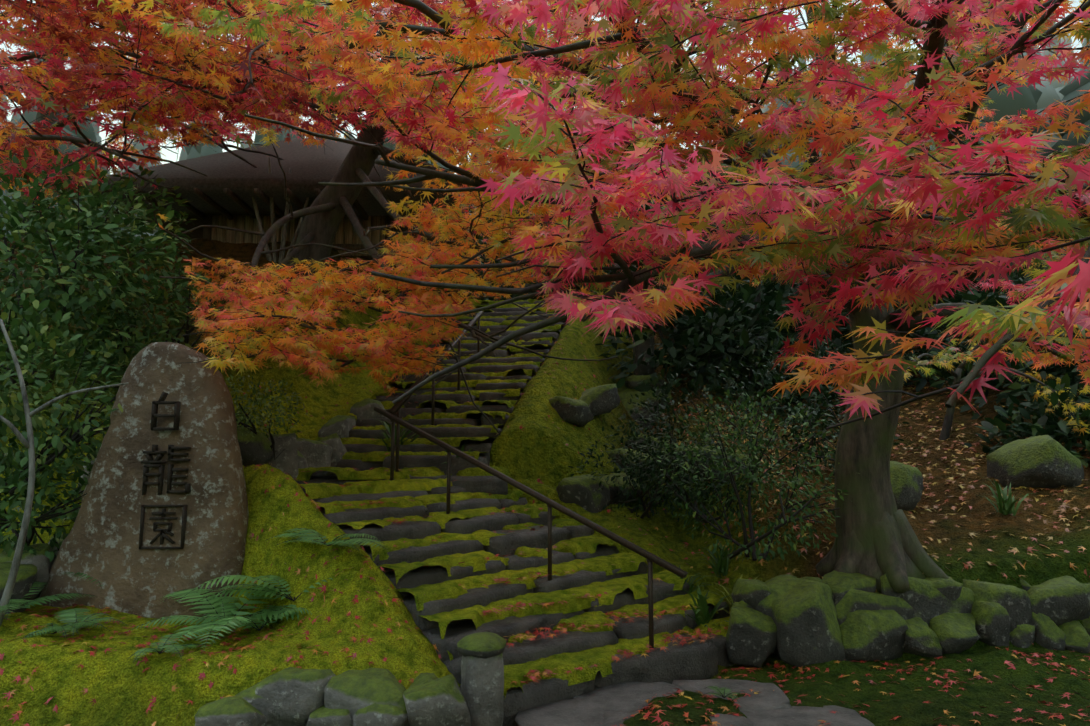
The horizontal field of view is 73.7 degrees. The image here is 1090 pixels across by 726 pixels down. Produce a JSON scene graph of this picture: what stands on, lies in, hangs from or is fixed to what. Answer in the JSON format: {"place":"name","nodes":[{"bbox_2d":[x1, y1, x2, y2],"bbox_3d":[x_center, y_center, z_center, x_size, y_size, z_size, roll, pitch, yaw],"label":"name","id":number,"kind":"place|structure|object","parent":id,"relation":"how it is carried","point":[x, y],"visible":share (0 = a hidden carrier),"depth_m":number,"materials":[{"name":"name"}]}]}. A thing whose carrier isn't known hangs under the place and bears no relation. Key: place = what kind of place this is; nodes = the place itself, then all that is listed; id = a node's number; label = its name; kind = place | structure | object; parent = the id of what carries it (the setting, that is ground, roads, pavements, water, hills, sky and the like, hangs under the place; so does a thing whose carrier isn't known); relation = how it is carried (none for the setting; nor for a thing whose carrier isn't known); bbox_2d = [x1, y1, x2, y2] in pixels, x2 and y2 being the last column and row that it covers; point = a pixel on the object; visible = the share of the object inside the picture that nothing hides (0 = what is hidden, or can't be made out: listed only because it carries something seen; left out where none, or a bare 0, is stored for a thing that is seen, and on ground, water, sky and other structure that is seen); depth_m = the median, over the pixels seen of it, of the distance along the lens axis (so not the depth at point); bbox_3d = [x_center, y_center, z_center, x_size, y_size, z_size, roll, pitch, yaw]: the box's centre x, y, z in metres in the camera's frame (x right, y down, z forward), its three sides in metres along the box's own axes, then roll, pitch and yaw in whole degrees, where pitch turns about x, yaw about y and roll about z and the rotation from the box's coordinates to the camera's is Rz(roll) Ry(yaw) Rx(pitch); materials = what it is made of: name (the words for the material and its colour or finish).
{"place":"outdoors","nodes":[
{"label":"outdoors","id":0,"kind":"place"},
{"bbox_2d":[102,187,450,310],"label":"roof rafters","id":1,"kind":"object","parent":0,"point":[264,198],"visible":0.21,"depth_m":12.62,"materials":[{"name":"brown wood"}]},
{"bbox_2d":[211,215,384,255],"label":"hut planks","id":2,"kind":"object","parent":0,"point":[346,233],"visible":0.23,"depth_m":13.18,"materials":[{"name":"brown wood"}]},
{"bbox_2d":[0,0,1083,173],"label":"sky","id":3,"kind":"structure","parent":0,"point":[171,156],"materials":[{"name":"white"}]},
{"bbox_2d":[0,238,1089,725],"bbox_3d":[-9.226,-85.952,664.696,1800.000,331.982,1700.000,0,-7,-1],"label":"ground","id":4,"kind":"structure","parent":0,"point":[120,686],"depth_m":6.37,"materials":[{"name":"green plant"}]},
{"bbox_2d":[38,342,248,618],"bbox_3d":[-3.448,1.027,6.335,1.844,2.426,0.637,0,-7,-1],"label":"monument stone","id":5,"kind":"object","parent":4,"relation":"on","point":[100,543],"visible":0.81,"depth_m":6.08,"materials":[{"name":"grey stone"}]},
{"bbox_2d":[139,392,190,548],"bbox_3d":[-3.162,0.889,6.070,0.401,1.297,0.054,0,-7,-1],"label":"monument carving","id":6,"kind":"object","parent":5,"relation":"attached to","point":[161,534],"visible":0.96,"depth_m":6.04},
{"bbox_2d":[0,157,308,625],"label":"lichen stems","id":7,"kind":"object","parent":4,"relation":"on","point":[15,565],"visible":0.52,"depth_m":5.48,"materials":[{"name":"grey plant"}]},
{"bbox_2d":[0,398,503,725],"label":"rocks","id":8,"kind":"object","parent":4,"relation":"on","point":[291,696],"visible":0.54,"depth_m":4.58,"materials":[{"name":"grey stone"}]},
{"bbox_2d":[98,138,479,275],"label":"roof","id":9,"kind":"structure","parent":4,"relation":"on","point":[312,167],"depth_m":12.50,"materials":[{"name":"brown wood"}]},
{"bbox_2d":[0,452,741,701],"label":"fern","id":10,"kind":"object","parent":4,"relation":"on","point":[229,611],"depth_m":5.52,"materials":[{"name":"green plant"}]},
{"bbox_2d":[0,0,786,237],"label":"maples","id":11,"kind":"object","parent":4,"relation":"on","point":[66,79],"depth_m":8.99,"materials":[{"name":"plant"}]},
{"bbox_2d":[105,0,739,434],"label":"orange maple","id":12,"kind":"object","parent":4,"relation":"on","point":[337,348],"depth_m":7.65,"materials":[{"name":"orange plant"}]},
{"bbox_2d":[287,298,729,696],"bbox_3d":[-0.636,0.470,10.460,5.385,4.908,10.811,0,-7,-1],"label":"moss","id":13,"kind":"object","parent":4,"relation":"on","point":[564,661],"visible":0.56,"depth_m":6.90,"materials":[{"name":"green plant"}]},
{"bbox_2d":[295,301,733,725],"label":"stone steps","id":14,"kind":"structure","parent":4,"relation":"on","point":[696,659],"depth_m":6.74,"materials":[{"name":"grey stone"}]},
{"bbox_2d":[0,419,1032,626],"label":"strap leaves","id":15,"kind":"object","parent":4,"relation":"on","point":[701,612],"visible":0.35,"depth_m":7.70,"materials":[{"name":"plant"}]},
{"bbox_2d":[374,311,687,647],"bbox_3d":[-0.999,0.701,8.813,2.208,4.067,6.838,2,-7,-19],"label":"handrail","id":16,"kind":"object","parent":4,"relation":"on","point":[651,558],"visible":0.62,"depth_m":7.01,"materials":[{"name":"metal"}]},
{"bbox_2d":[0,147,1063,561],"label":"shrub","id":17,"kind":"object","parent":4,"relation":"on","point":[46,313],"depth_m":7.43,"materials":[{"name":"green plant"}]},
{"bbox_2d":[0,383,1089,688],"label":"mossy rocks","id":18,"kind":"object","parent":4,"relation":"on","point":[828,617],"visible":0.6,"depth_m":6.44,"materials":[{"name":"green stone"}]},
{"bbox_2d":[0,316,1089,725],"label":"fallen leaves","id":19,"kind":"object","parent":4,"relation":"on","point":[624,654],"visible":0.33,"depth_m":6.02,"materials":[{"name":"red plant"}]},
{"bbox_2d":[0,1,1089,299],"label":"background trees","id":20,"kind":"object","parent":4,"relation":"on","point":[1046,95],"visible":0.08,"depth_m":44.82,"materials":[{"name":"green plant"}]},
{"bbox_2d":[158,0,1089,592],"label":"maple","id":21,"kind":"object","parent":4,"relation":"on","point":[932,190],"depth_m":3.75,"materials":[{"name":"red plant"}]},
{"bbox_2d":[617,318,673,428],"bbox_3d":[1.701,0.255,12.477,1.072,2.008,0.945,0,-7,-1],"label":"tree trunk","id":22,"kind":"object","parent":4,"relation":"on","point":[641,372],"visible":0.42,"depth_m":12.19,"materials":[{"name":"brown plant"}]},
{"bbox_2d":[515,679,874,725],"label":"paving slabs","id":23,"kind":"structure","parent":4,"relation":"on","point":[617,704],"depth_m":5.02,"materials":[{"name":"grey stone"}]},
{"bbox_2d":[408,115,1089,466],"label":"shrubs","id":24,"kind":"object","parent":4,"relation":"on","point":[688,326],"visible":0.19,"depth_m":12.09,"materials":[{"name":"green plant"}]},
{"bbox_2d":[749,125,1089,440],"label":"yellow maple","id":25,"kind":"object","parent":4,"relation":"on","point":[951,357],"depth_m":9.80,"materials":[{"name":"yellow plant"}]}
]}

